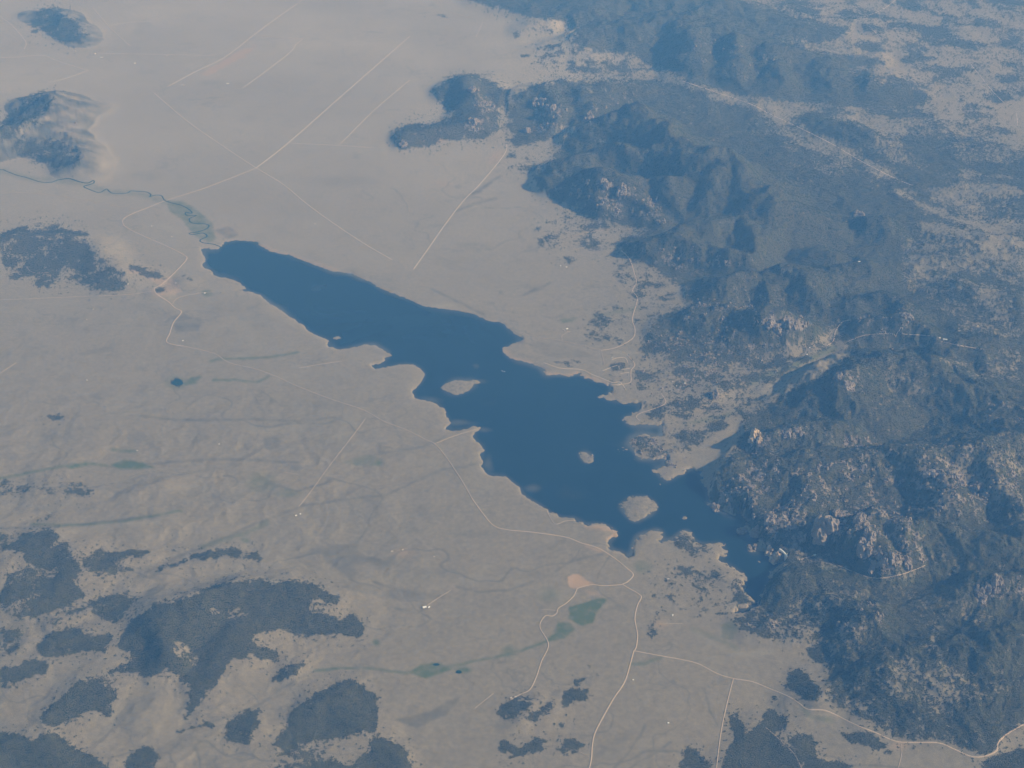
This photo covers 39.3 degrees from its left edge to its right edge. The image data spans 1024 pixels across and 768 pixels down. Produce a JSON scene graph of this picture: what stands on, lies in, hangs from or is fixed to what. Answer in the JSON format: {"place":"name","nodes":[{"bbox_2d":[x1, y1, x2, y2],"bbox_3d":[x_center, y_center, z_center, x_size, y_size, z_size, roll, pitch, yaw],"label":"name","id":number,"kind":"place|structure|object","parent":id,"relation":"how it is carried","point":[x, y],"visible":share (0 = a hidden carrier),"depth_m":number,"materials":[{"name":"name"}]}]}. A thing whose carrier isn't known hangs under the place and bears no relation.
{"place":"outdoors","nodes":[
{"label":"outdoors","id":0,"kind":"place"},
{"bbox_2d":[0,291,149,299],"bbox_3d":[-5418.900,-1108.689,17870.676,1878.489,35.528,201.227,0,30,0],"label":"road","id":1,"kind":"structure","parent":0,"point":[76,296],"depth_m":17854.90,"materials":[{"name":"beige soil"}]},
{"bbox_2d":[19,192,136,208],"bbox_3d":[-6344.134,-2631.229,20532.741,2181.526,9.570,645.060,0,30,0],"label":"dirt track","id":2,"kind":"structure","parent":0,"point":[74,198],"depth_m":20566.28,"materials":[{"name":"beige soil"}]},
{"bbox_2d":[0,169,220,247],"bbox_3d":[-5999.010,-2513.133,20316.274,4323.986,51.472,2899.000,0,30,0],"label":"river","id":3,"kind":"structure","parent":0,"point":[136,191],"depth_m":20744.76,"materials":[{"name":"liquid"}]},
{"bbox_2d":[172,379,182,384],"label":"pond","id":4,"kind":"structure","parent":0,"point":[179,381],"depth_m":16007.35,"materials":[{"name":"liquid"}]},
{"bbox_2d":[122,168,254,345],"bbox_3d":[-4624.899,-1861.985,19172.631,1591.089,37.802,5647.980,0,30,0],"label":"road","id":5,"kind":"structure","parent":0,"point":[175,250],"depth_m":18954.99,"materials":[{"name":"beige soil"}]},
{"bbox_2d":[154,93,255,167],"bbox_3d":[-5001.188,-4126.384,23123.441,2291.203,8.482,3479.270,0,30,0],"label":"dirt track","id":6,"kind":"structure","parent":0,"point":[202,132],"depth_m":22976.10,"materials":[{"name":"beige soil"}]},
{"bbox_2d":[167,0,301,86],"bbox_3d":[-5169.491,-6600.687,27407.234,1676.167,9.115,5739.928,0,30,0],"label":"dirt track","id":7,"kind":"structure","parent":0,"point":[240,45],"depth_m":27030.15,"materials":[{"name":"beige soil"}]},
{"bbox_2d":[256,168,391,259],"bbox_3d":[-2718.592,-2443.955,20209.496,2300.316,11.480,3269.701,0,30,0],"label":"dirt track","id":8,"kind":"structure","parent":0,"point":[325,217],"depth_m":19999.38,"materials":[{"name":"beige soil"}]},
{"bbox_2d":[184,346,471,498],"bbox_3d":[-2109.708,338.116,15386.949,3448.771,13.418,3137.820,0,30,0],"label":"road","id":9,"kind":"structure","parent":0,"point":[353,406],"depth_m":15492.04,"materials":[{"name":"beige soil"}]},
{"bbox_2d":[299,419,364,505],"bbox_3d":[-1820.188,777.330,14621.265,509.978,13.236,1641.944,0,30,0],"label":"dirt track","id":10,"kind":"structure","parent":0,"point":[331,462],"depth_m":14568.20,"materials":[{"name":"beige soil"}]},
{"bbox_2d":[256,36,409,167],"bbox_3d":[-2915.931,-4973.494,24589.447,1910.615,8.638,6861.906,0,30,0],"label":"road","id":11,"kind":"structure","parent":0,"point":[330,105],"depth_m":24013.98,"materials":[{"name":"beige soil"}]},
{"bbox_2d":[339,82,406,144],"bbox_3d":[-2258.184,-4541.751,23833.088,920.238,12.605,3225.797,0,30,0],"label":"dirt track","id":12,"kind":"structure","parent":0,"point":[365,118],"depth_m":23392.97,"materials":[{"name":"beige soil"}]},
{"bbox_2d":[413,144,506,268],"bbox_3d":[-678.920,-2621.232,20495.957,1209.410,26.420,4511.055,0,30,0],"label":"road","id":13,"kind":"structure","parent":0,"point":[458,206],"depth_m":20342.62,"materials":[{"name":"beige soil"}]},
{"bbox_2d":[441,380,479,394],"bbox_3d":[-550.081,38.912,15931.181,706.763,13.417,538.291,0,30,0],"label":"island","id":14,"kind":"structure","parent":0,"point":[455,387],"depth_m":15942.63,"materials":[{"name":"beige soil"}]},
{"bbox_2d":[201,240,781,612],"bbox_3d":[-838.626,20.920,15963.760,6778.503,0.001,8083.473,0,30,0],"label":"lake","id":15,"kind":"structure","parent":0,"point":[537,433],"depth_m":15576.43,"materials":[{"name":"liquid"}]},
{"bbox_2d":[0,0,1023,767],"bbox_3d":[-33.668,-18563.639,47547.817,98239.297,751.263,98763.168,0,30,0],"label":"ground","id":16,"kind":"structure","parent":0,"point":[376,520],"depth_m":16121.23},
{"bbox_2d":[0,91,53,138],"bbox_3d":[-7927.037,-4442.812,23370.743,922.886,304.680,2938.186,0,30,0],"label":"wood","id":17,"kind":"object","parent":16,"relation":"on","point":[38,114],"visible":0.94,"depth_m":23299.35,"materials":[{"name":"green plant"}]},
{"bbox_2d":[14,138,80,169],"bbox_3d":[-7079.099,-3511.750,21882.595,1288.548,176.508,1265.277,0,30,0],"label":"wood","id":18,"kind":"object","parent":16,"relation":"on","point":[56,150],"visible":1,"depth_m":21940.37,"materials":[{"name":"green plant"}]},
{"bbox_2d":[8,483,93,497],"bbox_3d":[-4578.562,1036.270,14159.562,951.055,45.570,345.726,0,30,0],"label":"wood","id":19,"kind":"object","parent":16,"relation":"on","point":[25,490],"visible":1,"depth_m":14142.75,"materials":[{"name":"green plant"}]},
{"bbox_2d":[0,731,108,767],"bbox_3d":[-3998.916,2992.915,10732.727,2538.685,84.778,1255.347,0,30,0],"label":"wood","id":20,"kind":"object","parent":16,"relation":"on","point":[47,751],"visible":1,"depth_m":10985.56,"materials":[{"name":"green plant"}]},
{"bbox_2d":[31,5,89,43],"bbox_3d":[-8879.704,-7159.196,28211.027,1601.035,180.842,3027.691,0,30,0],"label":"wood","id":21,"kind":"object","parent":16,"relation":"on","point":[56,24],"visible":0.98,"depth_m":27934.73,"materials":[{"name":"green plant"}]},
{"bbox_2d":[0,222,128,293],"bbox_3d":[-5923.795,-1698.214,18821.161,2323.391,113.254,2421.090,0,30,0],"label":"wood","id":22,"kind":"object","parent":16,"relation":"on","point":[54,231],"visible":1,"depth_m":18800.34,"materials":[{"name":"green plant"}]},
{"bbox_2d":[36,626,112,658],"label":"wood","id":23,"kind":"object","parent":16,"relation":"on","point":[71,634],"visible":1,"depth_m":12109.20,"materials":[{"name":"green plant"}]},
{"bbox_2d":[36,676,118,729],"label":"wood","id":24,"kind":"object","parent":16,"relation":"on","point":[78,711],"visible":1,"depth_m":11492.32,"materials":[{"name":"green plant"}]},
{"bbox_2d":[88,549,149,578],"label":"wood","id":25,"kind":"object","parent":16,"relation":"on","point":[128,550],"visible":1,"depth_m":13077.05,"materials":[{"name":"green plant"}]},
{"bbox_2d":[129,265,163,278],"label":"wood","id":26,"kind":"object","parent":16,"relation":"on","point":[145,270],"visible":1,"depth_m":18402.19,"materials":[{"name":"green plant"}]},
{"bbox_2d":[155,547,262,571],"bbox_3d":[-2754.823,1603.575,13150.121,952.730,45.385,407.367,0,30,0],"label":"wood","id":27,"kind":"object","parent":16,"relation":"on","point":[200,554],"visible":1,"depth_m":13193.57,"materials":[{"name":"green plant"}]},
{"bbox_2d":[104,575,365,719],"bbox_3d":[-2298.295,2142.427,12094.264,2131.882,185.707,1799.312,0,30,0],"label":"wood","id":28,"kind":"object","parent":16,"relation":"on","point":[211,627],"visible":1,"depth_m":12225.67,"materials":[{"name":"green plant"}]},
{"bbox_2d":[224,707,261,746],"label":"wood","id":29,"kind":"object","parent":16,"relation":"on","point":[247,720],"visible":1,"depth_m":11273.02,"materials":[{"name":"green plant"}]},
{"bbox_2d":[272,660,310,680],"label":"wood","id":30,"kind":"object","parent":16,"relation":"on","point":[296,667],"visible":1,"depth_m":11819.90,"materials":[{"name":"green plant"}]},
{"bbox_2d":[271,679,380,752],"bbox_3d":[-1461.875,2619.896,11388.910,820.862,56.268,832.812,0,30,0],"label":"wood","id":31,"kind":"object","parent":16,"relation":"on","point":[334,712],"visible":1,"depth_m":11347.50,"materials":[{"name":"green plant"}]},
{"bbox_2d":[348,734,413,767],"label":"wood","id":32,"kind":"object","parent":16,"relation":"on","point":[387,760],"visible":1,"depth_m":10985.28,"materials":[{"name":"green plant"}]},
{"bbox_2d":[398,139,407,147],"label":"granite outcrop","id":33,"kind":"object","parent":16,"relation":"on","point":[403,143],"visible":1,"depth_m":22288.17,"materials":[{"name":"grey stone"}]},
{"bbox_2d":[387,71,510,151],"bbox_3d":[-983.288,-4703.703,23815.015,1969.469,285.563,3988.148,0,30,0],"label":"wood","id":34,"kind":"object","parent":16,"relation":"on","point":[456,104],"visible":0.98,"depth_m":23467.19,"materials":[{"name":"green plant"}]},
{"bbox_2d":[467,85,476,92],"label":"granite outcrop","id":35,"kind":"object","parent":16,"relation":"on","point":[472,89],"visible":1,"depth_m":23861.20,"materials":[{"name":"grey stone"}]},
{"bbox_2d":[468,117,479,124],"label":"granite outcrop","id":36,"kind":"object","parent":16,"relation":"on","point":[475,121],"visible":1,"depth_m":22966.89,"materials":[{"name":"grey stone"}]},
{"bbox_2d":[0,0,1023,767],"bbox_3d":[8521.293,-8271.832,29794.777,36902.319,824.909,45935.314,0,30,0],"label":"forest","id":37,"kind":"object","parent":16,"relation":"on","point":[814,420],"visible":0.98,"depth_m":16376.21,"materials":[{"name":"green plant"}]},
{"bbox_2d":[496,696,537,722],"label":"wood","id":38,"kind":"object","parent":16,"relation":"on","point":[523,705],"visible":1,"depth_m":11464.69,"materials":[{"name":"green plant"}]},
{"bbox_2d":[498,739,550,757],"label":"wood","id":39,"kind":"object","parent":16,"relation":"on","point":[527,749],"visible":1,"depth_m":11084.99,"materials":[{"name":"green plant"}]},
{"bbox_2d":[523,127,530,132],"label":"granite outcrop","id":40,"kind":"object","parent":16,"relation":"on","point":[527,130],"visible":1,"depth_m":22862.17,"materials":[{"name":"grey stone"}]},
{"bbox_2d":[532,97,541,106],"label":"granite outcrop","id":41,"kind":"object","parent":16,"relation":"on","point":[535,103],"visible":1,"depth_m":23624.99,"materials":[{"name":"grey stone"}]},
{"bbox_2d":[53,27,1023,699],"bbox_3d":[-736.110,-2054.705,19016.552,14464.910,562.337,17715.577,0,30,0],"label":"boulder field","id":42,"kind":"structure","parent":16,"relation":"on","point":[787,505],"depth_m":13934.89,"materials":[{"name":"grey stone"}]},
{"bbox_2d":[526,701,555,721],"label":"wood","id":43,"kind":"object","parent":16,"relation":"on","point":[540,712],"visible":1,"depth_m":11414.17,"materials":[{"name":"green plant"}]},
{"bbox_2d":[546,104,555,111],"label":"granite outcrop","id":44,"kind":"object","parent":16,"relation":"on","point":[552,107],"visible":1,"depth_m":23193.64,"materials":[{"name":"grey stone"}]},
{"bbox_2d":[554,738,584,754],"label":"wood","id":45,"kind":"object","parent":16,"relation":"on","point":[580,744],"visible":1,"depth_m":11118.23,"materials":[{"name":"green plant"}]},
{"bbox_2d":[562,688,587,706],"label":"wood","id":46,"kind":"object","parent":16,"relation":"on","point":[569,694],"visible":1,"depth_m":11593.59,"materials":[{"name":"green plant"}]},
{"bbox_2d":[583,111,593,119],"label":"granite outcrop","id":47,"kind":"object","parent":16,"relation":"on","point":[589,115],"visible":0.73,"depth_m":22941.45,"materials":[{"name":"grey stone"}]},
{"bbox_2d":[600,178,611,189],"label":"granite outcrop","id":48,"kind":"object","parent":16,"relation":"on","point":[605,183],"visible":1,"depth_m":20084.16,"materials":[{"name":"grey stone"}]},
{"bbox_2d":[616,182,626,196],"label":"granite outcrop","id":49,"kind":"object","parent":16,"relation":"on","point":[621,189],"visible":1,"depth_m":19990.88,"materials":[{"name":"grey stone"}]},
{"bbox_2d":[678,743,711,767],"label":"wood","id":50,"kind":"object","parent":16,"relation":"on","point":[695,755],"visible":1,"depth_m":10984.90,"materials":[{"name":"green plant"}]},
{"bbox_2d":[710,502,719,511],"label":"granite outcrop","id":51,"kind":"object","parent":16,"relation":"on","point":[715,507],"visible":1,"depth_m":13893.39,"materials":[{"name":"grey stone"}]},
{"bbox_2d":[711,389,718,398],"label":"granite outcrop","id":52,"kind":"object","parent":16,"relation":"on","point":[715,394],"visible":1,"depth_m":15634.56,"materials":[{"name":"grey stone"}]},
{"bbox_2d":[736,528,747,534],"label":"granite outcrop","id":53,"kind":"object","parent":16,"relation":"on","point":[740,531],"visible":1,"depth_m":13552.82,"materials":[{"name":"grey stone"}]},
{"bbox_2d":[747,543,756,550],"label":"granite outcrop","id":54,"kind":"object","parent":16,"relation":"on","point":[750,547],"visible":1,"depth_m":13329.50,"materials":[{"name":"grey stone"}]},
{"bbox_2d":[749,525,759,537],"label":"granite outcrop","id":55,"kind":"object","parent":16,"relation":"on","point":[754,532],"visible":1,"depth_m":13483.42,"materials":[{"name":"grey stone"}]},
{"bbox_2d":[748,428,762,443],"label":"granite outcrop","id":56,"kind":"object","parent":16,"relation":"on","point":[754,433],"visible":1,"depth_m":14633.61,"materials":[{"name":"grey stone"}]},
{"bbox_2d":[722,708,799,767],"bbox_3d":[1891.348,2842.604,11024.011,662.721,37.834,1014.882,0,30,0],"label":"wood","id":57,"kind":"object","parent":16,"relation":"on","point":[753,747],"visible":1,"depth_m":11077.46,"materials":[{"name":"green plant"}]},
{"bbox_2d":[765,545,773,556],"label":"granite outcrop","id":58,"kind":"object","parent":16,"relation":"on","point":[768,553],"visible":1,"depth_m":13248.22,"materials":[{"name":"grey stone"}]},
{"bbox_2d":[764,511,776,525],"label":"granite outcrop","id":59,"kind":"object","parent":16,"relation":"on","point":[769,517],"visible":1,"depth_m":13401.04,"materials":[{"name":"grey stone"}]},
{"bbox_2d":[766,318,781,333],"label":"granite outcrop","id":60,"kind":"object","parent":16,"relation":"on","point":[774,325],"visible":1,"depth_m":16555.53,"materials":[{"name":"grey stone"}]},
{"bbox_2d":[769,551,781,564],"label":"granite outcrop","id":61,"kind":"object","parent":16,"relation":"on","point":[773,560],"visible":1,"depth_m":13145.46,"materials":[{"name":"grey stone"}]},
{"bbox_2d":[779,549,787,560],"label":"dam","id":62,"kind":"structure","parent":16,"relation":"on","point":[784,553],"depth_m":13144.51,"materials":[{"name":"concrete"}]},
{"bbox_2d":[783,428,791,438],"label":"granite outcrop","id":63,"kind":"object","parent":16,"relation":"on","point":[788,432],"visible":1,"depth_m":14638.95,"materials":[{"name":"grey stone"}]},
{"bbox_2d":[781,316,797,329],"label":"granite outcrop","id":64,"kind":"object","parent":16,"relation":"on","point":[789,322],"visible":1,"depth_m":16576.34,"materials":[{"name":"grey stone"}]},
{"bbox_2d":[794,426,804,435],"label":"granite outcrop","id":65,"kind":"object","parent":16,"relation":"on","point":[798,429],"visible":1,"depth_m":14666.34,"materials":[{"name":"grey stone"}]},
{"bbox_2d":[782,732,848,767],"bbox_3d":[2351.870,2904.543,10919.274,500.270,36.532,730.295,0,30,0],"label":"wood","id":66,"kind":"object","parent":16,"relation":"on","point":[819,762],"visible":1,"depth_m":11016.41,"materials":[{"name":"green plant"}]},
{"bbox_2d":[811,514,839,545],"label":"granite outcrop","id":67,"kind":"object","parent":16,"relation":"on","point":[823,527],"visible":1,"depth_m":13096.18,"materials":[{"name":"grey stone"}]},
{"bbox_2d":[833,372,842,380],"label":"granite outcrop","id":68,"kind":"object","parent":16,"relation":"on","point":[837,376],"visible":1,"depth_m":15302.03,"materials":[{"name":"grey stone"}]},
{"bbox_2d":[831,509,845,516],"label":"granite outcrop","id":69,"kind":"object","parent":16,"relation":"on","point":[836,513],"visible":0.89,"depth_m":13590.56,"materials":[{"name":"grey stone"}]},
{"bbox_2d":[843,380,855,391],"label":"granite outcrop","id":70,"kind":"object","parent":16,"relation":"on","point":[849,385],"visible":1,"depth_m":15215.49,"materials":[{"name":"grey stone"}]},
{"bbox_2d":[853,210,864,216],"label":"granite outcrop","id":71,"kind":"object","parent":16,"relation":"on","point":[858,213],"visible":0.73,"depth_m":19869.27,"materials":[{"name":"grey stone"}]},
{"bbox_2d":[853,511,866,524],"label":"granite outcrop","id":72,"kind":"object","parent":16,"relation":"on","point":[857,518],"visible":1,"depth_m":13053.00,"materials":[{"name":"grey stone"}]},
{"bbox_2d":[841,729,887,748],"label":"wood","id":73,"kind":"object","parent":16,"relation":"on","point":[862,733],"visible":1,"depth_m":11128.74,"materials":[{"name":"green plant"}]},
{"bbox_2d":[856,537,873,558],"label":"granite outcrop","id":74,"kind":"object","parent":16,"relation":"on","point":[864,546],"visible":1,"depth_m":12865.15,"materials":[{"name":"grey stone"}]},
{"bbox_2d":[863,527,875,541],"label":"granite outcrop","id":75,"kind":"object","parent":16,"relation":"on","point":[869,534],"visible":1,"depth_m":12916.52,"materials":[{"name":"grey stone"}]},
{"bbox_2d":[867,560,878,574],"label":"granite outcrop","id":76,"kind":"object","parent":16,"relation":"on","point":[872,567],"visible":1,"depth_m":12773.48,"materials":[{"name":"grey stone"}]},
{"bbox_2d":[879,551,894,567],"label":"granite outcrop","id":77,"kind":"object","parent":16,"relation":"on","point":[884,561],"visible":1,"depth_m":12731.02,"materials":[{"name":"grey stone"}]},
{"bbox_2d":[895,553,901,560],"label":"granite outcrop","id":78,"kind":"object","parent":16,"relation":"on","point":[898,557],"visible":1,"depth_m":12743.51,"materials":[{"name":"grey stone"}]},
{"bbox_2d":[901,555,912,570],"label":"granite outcrop","id":79,"kind":"object","parent":16,"relation":"on","point":[907,560],"visible":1,"depth_m":12755.90,"materials":[{"name":"grey stone"}]},
{"bbox_2d":[900,312,913,320],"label":"granite outcrop","id":80,"kind":"object","parent":16,"relation":"on","point":[907,315],"visible":1,"depth_m":16695.94,"materials":[{"name":"grey stone"}]},
{"bbox_2d":[922,469,937,478],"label":"granite outcrop","id":81,"kind":"object","parent":16,"relation":"on","point":[930,473],"visible":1,"depth_m":13867.73,"materials":[{"name":"grey stone"}]},
{"bbox_2d":[953,473,966,485],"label":"granite outcrop","id":82,"kind":"object","parent":16,"relation":"on","point":[959,479],"visible":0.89,"depth_m":13855.85,"materials":[{"name":"grey stone"}]},
{"bbox_2d":[968,482,982,491],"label":"granite outcrop","id":83,"kind":"object","parent":16,"relation":"on","point":[975,487],"visible":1,"depth_m":13814.22,"materials":[{"name":"grey stone"}]},
{"bbox_2d":[974,584,985,597],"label":"granite outcrop","id":84,"kind":"object","parent":16,"relation":"on","point":[978,591],"visible":1,"depth_m":12447.66,"materials":[{"name":"grey stone"}]},
{"bbox_2d":[979,594,987,604],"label":"granite outcrop","id":85,"kind":"object","parent":16,"relation":"on","point":[983,600],"visible":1,"depth_m":12413.96,"materials":[{"name":"grey stone"}]},
{"bbox_2d":[984,581,991,593],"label":"granite outcrop","id":86,"kind":"object","parent":16,"relation":"on","point":[987,586],"visible":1,"depth_m":12448.77,"materials":[{"name":"grey stone"}]},
{"bbox_2d":[990,572,1002,593],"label":"granite outcrop","id":87,"kind":"object","parent":16,"relation":"on","point":[996,580],"visible":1,"depth_m":12453.39,"materials":[{"name":"grey stone"}]},
{"bbox_2d":[472,499,641,649],"bbox_3d":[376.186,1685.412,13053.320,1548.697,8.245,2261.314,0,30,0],"label":"road","id":88,"kind":"structure","parent":0,"point":[589,545],"depth_m":13216.93,"materials":[{"name":"beige soil"}]},
{"bbox_2d":[515,331,598,349],"bbox_3d":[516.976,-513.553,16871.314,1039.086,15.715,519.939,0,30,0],"label":"dirt track","id":89,"kind":"structure","parent":0,"point":[560,340],"depth_m":16866.88,"materials":[{"name":"beige soil"}]},
{"bbox_2d":[510,584,622,699],"bbox_3d":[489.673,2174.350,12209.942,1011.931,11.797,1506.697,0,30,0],"label":"road","id":90,"kind":"structure","parent":0,"point":[545,636],"depth_m":12351.89,"materials":[{"name":"beige soil"}]},
{"bbox_2d":[545,363,612,382],"bbox_3d":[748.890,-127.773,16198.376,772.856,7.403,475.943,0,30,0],"label":"dirt track","id":91,"kind":"structure","parent":0,"point":[580,369],"depth_m":16251.58,"materials":[{"name":"beige soil"}]},
{"bbox_2d":[547,512,613,532],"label":"dirt track","id":92,"kind":"structure","parent":0,"point":[581,523],"depth_m":13666.59,"materials":[{"name":"beige soil"}]},
{"bbox_2d":[578,452,593,462],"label":"island","id":93,"kind":"structure","parent":0,"point":[585,458],"depth_m":14689.15,"materials":[{"name":"beige soil"}]},
{"bbox_2d":[589,650,633,767],"bbox_3d":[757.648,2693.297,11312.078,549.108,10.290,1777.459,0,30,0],"label":"road","id":94,"kind":"structure","parent":0,"point":[608,707],"depth_m":11465.93,"materials":[{"name":"beige soil"}]},
{"bbox_2d":[601,250,637,350],"bbox_3d":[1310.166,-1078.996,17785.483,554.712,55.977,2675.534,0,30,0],"label":"road","id":95,"kind":"structure","parent":0,"point":[635,305],"depth_m":17593.30,"materials":[{"name":"beige soil"}]},
{"bbox_2d":[616,354,634,384],"bbox_3d":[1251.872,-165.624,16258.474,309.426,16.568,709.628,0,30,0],"label":"road","id":96,"kind":"structure","parent":0,"point":[630,371],"depth_m":16201.43,"materials":[{"name":"beige soil"}]},
{"bbox_2d":[619,495,657,521],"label":"island","id":97,"kind":"structure","parent":0,"point":[645,505],"depth_m":13908.41,"materials":[{"name":"beige soil"}]},
{"bbox_2d":[636,393,665,420],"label":"road","id":98,"kind":"structure","parent":0,"point":[651,409],"depth_m":15503.19,"materials":[{"name":"beige soil"}]},
{"bbox_2d":[716,679,733,767],"bbox_3d":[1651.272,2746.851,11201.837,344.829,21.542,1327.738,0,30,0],"label":"road","id":99,"kind":"structure","parent":0,"point":[722,724],"depth_m":11305.87,"materials":[{"name":"beige soil"}]},
{"bbox_2d":[683,81,910,184],"bbox_3d":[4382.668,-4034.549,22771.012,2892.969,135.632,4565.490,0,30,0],"label":"road","id":100,"kind":"structure","parent":0,"point":[800,128],"depth_m":22864.26,"materials":[{"name":"beige soil"}]},
{"bbox_2d":[634,650,1023,757],"bbox_3d":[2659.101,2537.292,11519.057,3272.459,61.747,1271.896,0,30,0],"label":"road","id":101,"kind":"structure","parent":0,"point":[996,750],"depth_m":11255.87,"materials":[{"name":"beige soil"}]},
{"bbox_2d":[833,563,924,578],"bbox_3d":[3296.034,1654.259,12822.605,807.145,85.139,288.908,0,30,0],"label":"dirt track","id":102,"kind":"structure","parent":0,"point":[883,577],"depth_m":12750.23,"materials":[{"name":"beige soil"}]},
{"bbox_2d":[849,327,929,340],"bbox_3d":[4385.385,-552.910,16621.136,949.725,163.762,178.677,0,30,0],"label":"dirt track","id":103,"kind":"structure","parent":0,"point":[894,334],"depth_m":16648.89,"materials":[{"name":"beige soil"}]}
]}

